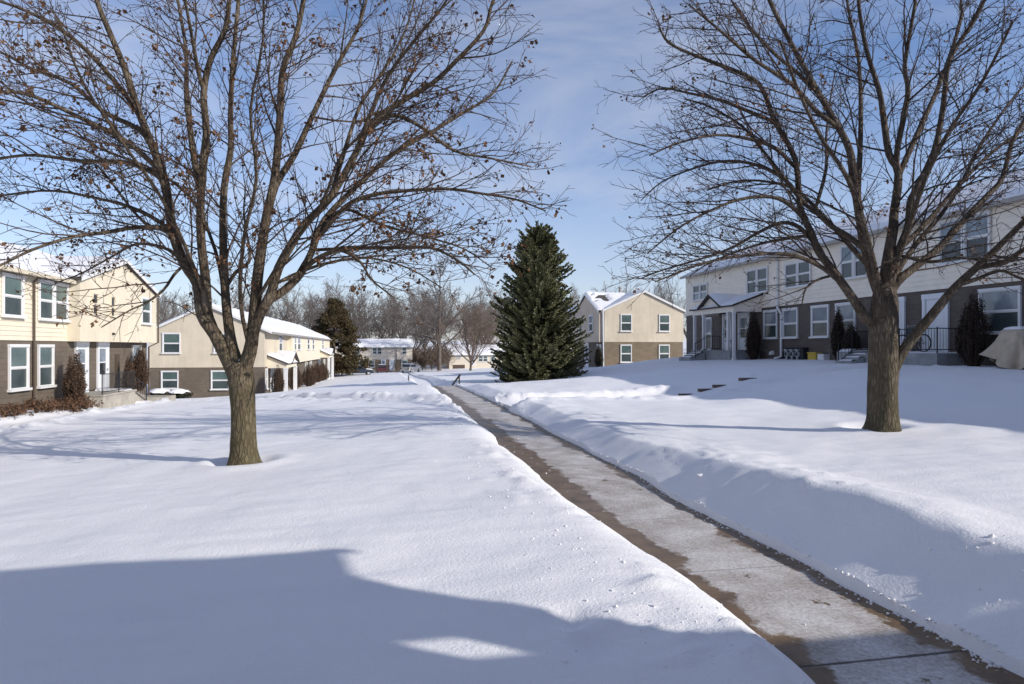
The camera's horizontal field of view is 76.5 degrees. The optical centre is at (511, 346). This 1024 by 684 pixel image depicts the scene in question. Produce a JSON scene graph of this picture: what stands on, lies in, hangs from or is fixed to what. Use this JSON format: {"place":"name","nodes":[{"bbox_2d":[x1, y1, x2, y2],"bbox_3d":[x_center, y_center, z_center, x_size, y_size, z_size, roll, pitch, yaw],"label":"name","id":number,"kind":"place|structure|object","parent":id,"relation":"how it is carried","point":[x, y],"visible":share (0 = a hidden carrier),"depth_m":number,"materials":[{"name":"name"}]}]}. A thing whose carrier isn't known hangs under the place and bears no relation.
{"place":"outdoors","nodes":[
{"label":"outdoors","id":0,"kind":"place"},
{"bbox_2d":[0,340,1023,683],"bbox_3d":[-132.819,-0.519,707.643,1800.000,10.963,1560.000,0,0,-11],"label":"snow ground","id":1,"kind":"structure","parent":0,"point":[338,536],"depth_m":5.49,"materials":[{"name":"snow"}]},
{"bbox_2d":[0,403,26,416],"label":"shrub","id":2,"kind":"object","parent":1,"relation":"on","point":[8,408],"visible":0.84,"depth_m":21.00,"materials":[{"name":"orange plant"}]},
{"bbox_2d":[1,401,39,415],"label":"shrub","id":3,"kind":"object","parent":1,"relation":"on","point":[23,405],"visible":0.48,"depth_m":21.89,"materials":[{"name":"orange plant"}]},
{"bbox_2d":[23,397,59,412],"bbox_3d":[-16.619,2.057,22.811,1.261,0.594,1.148,0,0,-37],"label":"shrub","id":4,"kind":"object","parent":1,"relation":"on","point":[37,402],"visible":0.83,"depth_m":22.73,"materials":[{"name":"orange plant"}]},
{"bbox_2d":[36,399,65,412],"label":"shrub","id":5,"kind":"object","parent":1,"relation":"on","point":[48,408],"visible":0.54,"depth_m":23.61,"materials":[{"name":"orange plant"}]},
{"bbox_2d":[45,396,77,409],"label":"shrub","id":6,"kind":"object","parent":1,"relation":"on","point":[61,405],"visible":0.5,"depth_m":24.51,"materials":[{"name":"orange plant"}]},
{"bbox_2d":[60,349,87,400],"bbox_3d":[-17.582,1.226,26.116,0.922,2.380,0.930,0,0,-11],"label":"upright shrub","id":7,"kind":"object","parent":1,"relation":"on","point":[75,380],"visible":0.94,"depth_m":25.92,"materials":[{"name":"brown plant"}]},
{"bbox_2d":[60,394,90,408],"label":"shrub","id":8,"kind":"object","parent":1,"relation":"on","point":[85,396],"visible":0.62,"depth_m":25.34,"materials":[{"name":"orange plant"}]},
{"bbox_2d":[61,400,89,412],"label":"shrub","id":9,"kind":"object","parent":1,"relation":"on","point":[76,409],"visible":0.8,"depth_m":24.85,"materials":[{"name":"orange plant"}]},
{"bbox_2d":[0,240,160,410],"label":"row house","id":10,"kind":"structure","parent":1,"relation":"on","point":[37,346],"depth_m":26.82,"materials":[{"name":"beige brick"}]},
{"bbox_2d":[1,272,27,318],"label":"window","id":11,"kind":"structure","parent":10,"relation":"in","point":[13,303],"depth_m":23.05,"materials":[{"name":"white glass"}]},
{"bbox_2d":[7,344,32,391],"bbox_3d":[-17.758,0.744,23.467,0.148,1.692,1.364,0,0,-11],"label":"window","id":12,"kind":"structure","parent":10,"relation":"in","point":[18,354],"depth_m":23.48,"materials":[{"name":"white glass"}]},
{"bbox_2d":[36,344,56,388],"bbox_3d":[-18.105,0.744,25.315,0.148,1.692,1.244,0,0,-11],"label":"window","id":13,"kind":"structure","parent":10,"relation":"in","point":[45,352],"depth_m":25.32,"materials":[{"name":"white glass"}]},
{"bbox_2d":[38,279,56,321],"bbox_3d":[-18.070,-1.805,25.296,0.148,1.590,1.150,0,0,-11],"label":"window","id":14,"kind":"structure","parent":10,"relation":"in","point":[46,301],"depth_m":25.27,"materials":[{"name":"white glass"}]},
{"bbox_2d":[55,282,70,322],"bbox_3d":[-18.284,-1.805,26.436,0.148,1.590,1.150,0,0,-11],"label":"window","id":15,"kind":"structure","parent":10,"relation":"in","point":[60,287],"depth_m":26.47,"materials":[{"name":"white glass"}]},
{"bbox_2d":[74,341,89,391],"bbox_3d":[-18.667,0.890,28.241,0.123,2.260,1.200,0,0,-11],"label":"door","id":16,"kind":"structure","parent":10,"relation":"in","point":[83,347],"depth_m":28.53,"materials":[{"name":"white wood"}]},
{"bbox_2d":[91,292,99,315],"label":"window","id":17,"kind":"structure","parent":10,"relation":"in","point":[94,295],"depth_m":28.43,"materials":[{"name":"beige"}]},
{"bbox_2d":[96,342,109,388],"bbox_3d":[-19.056,0.880,30.315,0.123,2.280,1.220,0,0,-11],"label":"door","id":18,"kind":"structure","parent":10,"relation":"in","point":[102,348],"depth_m":30.22,"materials":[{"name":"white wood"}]},
{"bbox_2d":[109,295,116,317],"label":"window","id":19,"kind":"structure","parent":10,"relation":"in","point":[112,301],"depth_m":30.24,"materials":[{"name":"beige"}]},
{"bbox_2d":[140,296,153,324],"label":"window","id":20,"kind":"structure","parent":10,"relation":"in","point":[146,316],"depth_m":34.44,"materials":[{"name":"white glass"}]},
{"bbox_2d":[86,388,136,407],"bbox_3d":[-18.042,2.450,28.664,1.490,1.101,3.600,0,0,-11],"label":"stoop","id":21,"kind":"object","parent":1,"relation":"on","point":[111,399],"visible":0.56,"depth_m":28.43,"materials":[{"name":"concrete"}]},
{"bbox_2d":[102,370,133,394],"bbox_3d":[-17.408,1.550,28.783,0.048,0.920,3.442,0,0,-11],"label":"stoop railing","id":22,"kind":"object","parent":21,"relation":"on","point":[131,379],"visible":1,"depth_m":28.76,"materials":[{"name":"black metal"}]},
{"bbox_2d":[123,355,137,388],"bbox_3d":[-18.669,1.451,31.704,0.739,2.184,0.756,0,0,-11],"label":"upright shrub","id":23,"kind":"object","parent":1,"relation":"on","point":[129,366],"visible":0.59,"depth_m":31.58,"materials":[{"name":"brown plant"}]},
{"bbox_2d":[132,341,149,390],"bbox_3d":[-19.119,0.974,33.446,1.028,2.564,0.966,0,0,-11],"label":"upright shrub","id":24,"kind":"object","parent":1,"relation":"on","point":[142,373],"visible":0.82,"depth_m":33.30,"materials":[{"name":"brown plant"}]},
{"bbox_2d":[147,388,170,394],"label":"snowy bush","id":25,"kind":"object","parent":1,"relation":"on","point":[158,391],"visible":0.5,"depth_m":46.11,"materials":[{"name":"snow"}]},
{"bbox_2d":[147,395,175,400],"bbox_3d":[-18.351,3.050,32.991,1.900,1.100,1.580,0,0,-11],"label":"concrete landing","id":26,"kind":"object","parent":1,"relation":"on","point":[159,397],"visible":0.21,"depth_m":32.83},
{"bbox_2d":[156,293,193,325],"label":"bare tree","id":27,"kind":"object","parent":1,"relation":"on","point":[176,309],"visible":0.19,"depth_m":129.30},
{"bbox_2d":[156,290,194,323],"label":"bare tree","id":28,"kind":"object","parent":1,"relation":"on","point":[184,304],"visible":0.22,"depth_m":150.25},
{"bbox_2d":[167,389,193,398],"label":"snowy bush","id":29,"kind":"object","parent":1,"relation":"on","point":[179,393],"visible":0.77,"depth_m":46.31,"materials":[{"name":"snow"}]},
{"bbox_2d":[170,270,261,317],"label":"bare tree","id":30,"kind":"object","parent":1,"relation":"on","point":[236,304],"visible":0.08,"depth_m":147.99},
{"bbox_2d":[149,303,334,397],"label":"row house","id":31,"kind":"structure","parent":1,"relation":"on","point":[183,355],"depth_m":48.75,"materials":[{"name":"paint"}]},
{"bbox_2d":[161,371,178,389],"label":"window","id":32,"kind":"structure","parent":31,"relation":"in","point":[169,379],"depth_m":48.12,"materials":[{"name":"white glass"}]},
{"bbox_2d":[161,333,180,353],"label":"window","id":33,"kind":"structure","parent":31,"relation":"in","point":[171,342],"depth_m":48.12,"materials":[{"name":"white glass"}]},
{"bbox_2d":[210,370,228,389],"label":"window","id":34,"kind":"structure","parent":31,"relation":"in","point":[219,381],"depth_m":48.75,"materials":[{"name":"white glass"}]},
{"bbox_2d":[246,302,291,321],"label":"bare tree","id":35,"kind":"object","parent":1,"relation":"on","point":[283,317],"visible":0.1,"depth_m":142.06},
{"bbox_2d":[233,284,306,323],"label":"bare tree","id":36,"kind":"object","parent":1,"relation":"on","point":[287,318],"visible":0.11,"depth_m":165.11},
{"bbox_2d":[270,367,284,391],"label":"upright shrub","id":37,"kind":"object","parent":1,"relation":"on","point":[278,381],"visible":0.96,"depth_m":48.61,"materials":[{"name":"brown plant"}]},
{"bbox_2d":[0,0,576,465],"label":"bare tree","id":38,"kind":"object","parent":1,"relation":"on","point":[238,366],"visible":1,"depth_m":9.39,"materials":[{"name":"brown plant"}]},
{"bbox_2d":[288,367,303,389],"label":"upright shrub","id":39,"kind":"object","parent":1,"relation":"on","point":[290,381],"visible":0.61,"depth_m":57.82,"materials":[{"name":"brown plant"}]},
{"bbox_2d":[262,274,331,329],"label":"bare tree","id":40,"kind":"object","parent":1,"relation":"on","point":[289,311],"visible":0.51,"depth_m":141.07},
{"bbox_2d":[301,362,315,386],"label":"upright shrub","id":41,"kind":"object","parent":1,"relation":"on","point":[311,380],"visible":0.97,"depth_m":67.54,"materials":[{"name":"brown plant"}]},
{"bbox_2d":[315,361,324,381],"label":"upright shrub","id":42,"kind":"object","parent":1,"relation":"on","point":[319,369],"visible":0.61,"depth_m":75.48,"materials":[{"name":"brown plant"}]},
{"bbox_2d":[299,293,345,327],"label":"bare tree","id":43,"kind":"object","parent":1,"relation":"on","point":[311,307],"visible":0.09,"depth_m":195.32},
{"bbox_2d":[311,298,371,375],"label":"cedar","id":44,"kind":"object","parent":1,"relation":"on","point":[336,314],"visible":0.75,"depth_m":102.94,"materials":[{"name":"plant"}]},
{"bbox_2d":[300,272,383,338],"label":"bare tree","id":45,"kind":"object","parent":1,"relation":"on","point":[329,292],"visible":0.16,"depth_m":158.84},
{"bbox_2d":[310,291,374,338],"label":"bare tree","id":46,"kind":"object","parent":1,"relation":"on","point":[355,322],"visible":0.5,"depth_m":144.31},
{"bbox_2d":[306,278,381,325],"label":"bare tree","id":47,"kind":"object","parent":1,"relation":"on","point":[325,290],"visible":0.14,"depth_m":182.48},
{"bbox_2d":[350,365,373,374],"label":"parked car","id":48,"kind":"object","parent":1,"relation":"on","point":[367,371],"visible":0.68,"depth_m":104.70,"materials":[{"name":"grey paint"}]},
{"bbox_2d":[321,284,405,338],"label":"bare tree","id":49,"kind":"object","parent":1,"relation":"on","point":[376,327],"visible":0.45,"depth_m":154.86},
{"bbox_2d":[335,338,412,371],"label":"row house","id":50,"kind":"structure","parent":1,"relation":"on","point":[394,355],"depth_m":121.92,"materials":[{"name":"beige brick"}]},
{"bbox_2d":[361,296,410,338],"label":"bare tree","id":51,"kind":"object","parent":1,"relation":"on","point":[375,313],"visible":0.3,"depth_m":173.28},
{"bbox_2d":[377,282,433,337],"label":"bare tree","id":52,"kind":"object","parent":1,"relation":"on","point":[410,290],"visible":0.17,"depth_m":210.00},
{"bbox_2d":[400,363,420,371],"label":"parked car","id":53,"kind":"object","parent":1,"relation":"on","point":[410,367],"visible":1,"depth_m":113.38,"materials":[{"name":"silver metal"}]},
{"bbox_2d":[373,285,455,349],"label":"bare tree","id":54,"kind":"object","parent":1,"relation":"on","point":[391,313],"visible":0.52,"depth_m":148.49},
{"bbox_2d":[399,285,457,347],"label":"bare tree","id":55,"kind":"object","parent":1,"relation":"on","point":[443,301],"visible":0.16,"depth_m":188.27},
{"bbox_2d":[400,292,463,352],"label":"bare tree","id":56,"kind":"object","parent":1,"relation":"on","point":[412,319],"visible":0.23,"depth_m":171.06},
{"bbox_2d":[423,352,441,370],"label":"brush","id":57,"kind":"object","parent":1,"relation":"on","point":[430,361],"visible":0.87,"depth_m":127.03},
{"bbox_2d":[396,257,487,370],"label":"bare tree","id":58,"kind":"object","parent":1,"relation":"on","point":[433,323],"visible":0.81,"depth_m":124.11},
{"bbox_2d":[433,347,454,368],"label":"brush","id":59,"kind":"object","parent":1,"relation":"on","point":[448,356],"visible":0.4,"depth_m":137.62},
{"bbox_2d":[436,297,502,370],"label":"bare tree","id":60,"kind":"object","parent":1,"relation":"on","point":[473,341],"visible":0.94,"depth_m":111.76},
{"bbox_2d":[446,344,501,368],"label":"bungalow","id":61,"kind":"object","parent":1,"relation":"on","point":[462,362],"visible":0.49,"depth_m":141.11,"materials":[{"name":"beige"}]},
{"bbox_2d":[455,301,503,344],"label":"bare tree","id":62,"kind":"object","parent":1,"relation":"on","point":[481,322],"visible":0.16,"depth_m":170.84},
{"bbox_2d":[465,280,511,342],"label":"bare tree","id":63,"kind":"object","parent":1,"relation":"on","point":[486,298],"visible":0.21,"depth_m":185.19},
{"bbox_2d":[487,220,592,381],"bbox_3d":[1.584,-2.399,38.044,6.071,9.760,6.216,0,0,-11],"label":"spruce","id":64,"kind":"object","parent":1,"relation":"on","point":[536,346],"visible":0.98,"depth_m":36.88,"materials":[{"name":"plant"}]},
{"bbox_2d":[594,344,603,366],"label":"upright shrub","id":65,"kind":"object","parent":1,"relation":"on","point":[599,360],"visible":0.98,"depth_m":53.70,"materials":[{"name":"green plant"}]},
{"bbox_2d":[543,287,685,367],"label":"row house","id":66,"kind":"structure","parent":1,"relation":"on","point":[645,325],"depth_m":55.08,"materials":[{"name":"beige brick"}]},
{"bbox_2d":[620,344,631,362],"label":"window","id":67,"kind":"structure","parent":66,"relation":"in","point":[625,350],"depth_m":54.68,"materials":[{"name":"white glass"}]},
{"bbox_2d":[620,314,632,331],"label":"window","id":68,"kind":"structure","parent":66,"relation":"in","point":[625,319],"depth_m":54.65,"materials":[{"name":"white glass"}]},
{"bbox_2d":[658,314,670,331],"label":"window","id":69,"kind":"structure","parent":66,"relation":"in","point":[664,319],"depth_m":55.28,"materials":[{"name":"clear glass"}]},
{"bbox_2d":[659,345,669,358],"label":"window","id":70,"kind":"structure","parent":66,"relation":"in","point":[664,350],"depth_m":55.32,"materials":[{"name":"clear glass"}]},
{"bbox_2d":[614,275,669,300],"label":"bare tree","id":71,"kind":"object","parent":1,"relation":"on","point":[626,291],"visible":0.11,"depth_m":179.79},
{"bbox_2d":[653,278,685,336],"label":"bare tree","id":72,"kind":"object","parent":1,"relation":"on","point":[671,301],"visible":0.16,"depth_m":167.41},
{"bbox_2d":[679,352,704,360],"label":"stoop steps","id":73,"kind":"structure","parent":1,"relation":"on","point":[690,356],"depth_m":39.24,"materials":[{"name":"grey concrete"}]},
{"bbox_2d":[678,378,756,395],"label":"timber steps","id":74,"kind":"structure","parent":1,"relation":"on","point":[713,386],"depth_m":20.82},
{"bbox_2d":[691,350,759,359],"bbox_3d":[12.685,0.700,38.908,1.890,1.000,4.700,0,0,-11],"label":"stoop","id":75,"kind":"object","parent":1,"relation":"on","point":[721,355],"visible":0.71,"depth_m":37.18,"materials":[{"name":"grey concrete"}]},
{"bbox_2d":[695,335,719,357],"bbox_3d":[11.781,-0.015,39.145,1.648,1.370,0.042,0,0,-11],"label":"step railing","id":76,"kind":"object","parent":75,"relation":"on","point":[704,345],"visible":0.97,"depth_m":39.10,"materials":[{"name":"black metal"}]},
{"bbox_2d":[744,309,764,359],"bbox_3d":[13.437,-0.696,36.206,1.085,2.869,1.060,0,0,-11],"label":"upright shrub","id":77,"kind":"object","parent":1,"relation":"on","point":[753,345],"visible":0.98,"depth_m":36.05,"materials":[{"name":"green plant"}]},
{"bbox_2d":[591,0,1023,431],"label":"bare tree","id":78,"kind":"object","parent":1,"relation":"on","point":[887,355],"visible":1,"depth_m":10.48,"materials":[{"name":"brown plant"}]},
{"bbox_2d":[830,307,845,360],"bbox_3d":[14.765,-0.598,29.410,0.739,2.501,0.761,0,0,-11],"label":"upright shrub","id":79,"kind":"object","parent":1,"relation":"on","point":[837,333],"visible":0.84,"depth_m":29.34,"materials":[{"name":"green plant"}]},
{"bbox_2d":[835,353,864,363],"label":"stoop steps","id":80,"kind":"structure","parent":1,"relation":"on","point":[855,358],"depth_m":27.27,"materials":[{"name":"grey concrete"}]},
{"bbox_2d":[838,331,867,359],"bbox_3d":[14.723,0.020,27.945,1.598,1.500,0.042,0,0,-11],"label":"step railing","id":81,"kind":"object","parent":80,"relation":"on","point":[851,344],"visible":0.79,"depth_m":27.91,"materials":[{"name":"black metal"}]},
{"bbox_2d":[839,323,862,348],"bbox_3d":[14.883,-0.288,28.540,0.965,1.594,0.892,0,0,-11],"label":"upright shrub","id":82,"kind":"object","parent":1,"relation":"on","point":[852,328],"visible":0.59,"depth_m":28.36,"materials":[{"name":"green plant"}]},
{"bbox_2d":[680,169,1023,365],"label":"row house","id":83,"kind":"structure","parent":1,"relation":"on","point":[715,310],"depth_m":30.24,"materials":[{"name":"brick"}]},
{"bbox_2d":[691,284,699,301],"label":"window","id":84,"kind":"structure","parent":83,"relation":"in","point":[696,288],"depth_m":44.27,"materials":[{"name":"clear glass"}]},
{"bbox_2d":[698,282,707,300],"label":"window","id":85,"kind":"structure","parent":83,"relation":"in","point":[703,286],"depth_m":43.27,"materials":[{"name":"clear glass"}]},
{"bbox_2d":[705,317,712,349],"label":"door","id":86,"kind":"structure","parent":83,"relation":"in","point":[708,321],"depth_m":42.74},
{"bbox_2d":[722,313,731,349],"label":"door","id":87,"kind":"structure","parent":83,"relation":"in","point":[723,315],"depth_m":40.63,"materials":[{"name":"white glass"}]},
{"bbox_2d":[737,312,750,349],"bbox_3d":[13.686,-0.940,38.409,0.123,2.220,1.290,0,0,-11],"label":"door","id":88,"kind":"structure","parent":83,"relation":"in","point":[743,317],"depth_m":38.56,"materials":[{"name":"white glass"}]},
{"bbox_2d":[745,268,755,294],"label":"window","id":89,"kind":"structure","parent":83,"relation":"in","point":[751,273],"depth_m":37.54,"materials":[{"name":"clear glass"}]},
{"bbox_2d":[755,265,767,292],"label":"window","id":90,"kind":"structure","parent":83,"relation":"in","point":[761,272],"depth_m":36.44,"materials":[{"name":"clear glass"}]},
{"bbox_2d":[762,309,777,338],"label":"window","id":91,"kind":"structure","parent":83,"relation":"in","point":[770,319],"depth_m":35.77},
{"bbox_2d":[781,307,798,338],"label":"window","id":92,"kind":"structure","parent":83,"relation":"in","point":[789,322],"depth_m":33.98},
{"bbox_2d":[783,261,796,289],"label":"window","id":93,"kind":"structure","parent":83,"relation":"in","point":[790,269],"depth_m":33.85,"materials":[{"name":"clear glass"}]},
{"bbox_2d":[783,347,808,359],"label":"meter bank","id":94,"kind":"structure","parent":83,"relation":"attached to","point":[792,353],"depth_m":32.89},
{"bbox_2d":[796,258,811,287],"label":"window","id":95,"kind":"structure","parent":83,"relation":"in","point":[803,268],"depth_m":32.81,"materials":[{"name":"clear glass"}]},
{"bbox_2d":[809,304,829,337],"bbox_3d":[14.947,-1.238,31.625,0.148,1.615,1.420,0,0,-11],"label":"window","id":96,"kind":"structure","parent":83,"relation":"in","point":[820,314],"depth_m":31.61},
{"bbox_2d":[835,302,855,331],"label":"window","id":97,"kind":"structure","parent":83,"relation":"in","point":[848,313],"depth_m":29.76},
{"bbox_2d":[839,243,852,279],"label":"window","id":98,"kind":"structure","parent":83,"relation":"in","point":[846,266],"depth_m":29.72,"materials":[{"name":"clear glass"}]},
{"bbox_2d":[852,244,866,278],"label":"window","id":99,"kind":"structure","parent":83,"relation":"in","point":[859,271],"depth_m":28.97,"materials":[{"name":"clear glass"}]},
{"bbox_2d":[898,296,905,344],"bbox_3d":[15.858,-0.925,26.836,0.123,2.250,0.940,0,0,-11],"label":"door","id":100,"kind":"structure","parent":83,"relation":"in","point":[902,300],"depth_m":26.47,"materials":[{"name":"silver metal"}]},
{"bbox_2d":[921,293,949,351],"bbox_3d":[16.218,-0.925,24.919,0.123,2.250,1.240,0,0,-11],"label":"door","id":101,"kind":"structure","parent":83,"relation":"in","point":[942,320],"depth_m":24.79,"materials":[{"name":"silver metal"}]},
{"bbox_2d":[936,216,962,265],"bbox_3d":[16.281,-3.920,24.161,0.148,1.720,1.075,0,0,-11],"label":"window","id":102,"kind":"structure","parent":83,"relation":"in","point":[941,232],"depth_m":24.21,"materials":[{"name":"clear glass"}]},
{"bbox_2d":[961,209,990,262],"bbox_3d":[16.482,-3.920,23.094,0.148,1.720,1.075,0,0,-11],"label":"window","id":103,"kind":"structure","parent":83,"relation":"in","point":[984,233],"depth_m":23.03,"materials":[{"name":"clear glass"}]},
{"bbox_2d":[978,285,1021,334],"bbox_3d":[16.694,-1.238,22.313,0.148,1.615,1.670,0,0,-11],"label":"window","id":104,"kind":"structure","parent":83,"relation":"in","point":[1003,308],"depth_m":22.23,"materials":[{"name":"glass"}]},
{"bbox_2d":[837,348,867,359],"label":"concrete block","id":105,"kind":"structure","parent":1,"relation":"on","point":[843,352],"depth_m":28.21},
{"bbox_2d":[865,351,964,365],"bbox_3d":[15.594,0.732,25.362,1.170,1.136,3.600,0,0,-11],"label":"stoop","id":106,"kind":"object","parent":1,"relation":"on","point":[932,358],"visible":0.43,"depth_m":23.76,"materials":[{"name":"grey concrete"}]},
{"bbox_2d":[900,325,930,351],"bbox_3d":[15.563,-0.338,25.229,0.554,1.068,1.742,0,0,-11],"label":"bicycle","id":107,"kind":"object","parent":106,"relation":"on","point":[919,340],"visible":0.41,"depth_m":24.77,"materials":[{"name":"rubber"}]},
{"bbox_2d":[899,327,960,352],"bbox_3d":[15.589,-0.255,25.361,1.048,0.950,3.502,0,0,-11],"label":"stoop railing","id":108,"kind":"object","parent":106,"relation":"on","point":[936,328],"visible":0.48,"depth_m":23.81,"materials":[{"name":"black metal"}]},
{"bbox_2d":[953,291,993,365],"bbox_3d":[16.051,-0.661,22.617,1.146,2.744,1.196,0,0,-11],"label":"upright shrub","id":109,"kind":"object","parent":1,"relation":"on","point":[969,330],"visible":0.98,"depth_m":22.46,"materials":[{"name":"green plant"}]},
{"bbox_2d":[979,326,1023,369],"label":"covered grill","id":110,"kind":"object","parent":1,"relation":"on","point":[1005,349],"visible":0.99,"depth_m":20.41,"materials":[{"name":"beige fabric"}]},
{"bbox_2d":[0,0,1023,340],"label":"sky","id":111,"kind":"structure","parent":0,"point":[581,44],"materials":[{"name":"blue"}]},
{"bbox_2d":[432,386,1023,683],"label":"path","id":112,"kind":"structure","parent":0,"point":[778,600],"depth_m":4.87,"materials":[{"name":"concrete"}]},
{"bbox_2d":[422,401,1023,683],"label":"snow crumbs","id":113,"kind":"object","parent":112,"relation":"on","point":[986,660],"visible":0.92,"depth_m":4.38,"materials":[{"name":"snow"}]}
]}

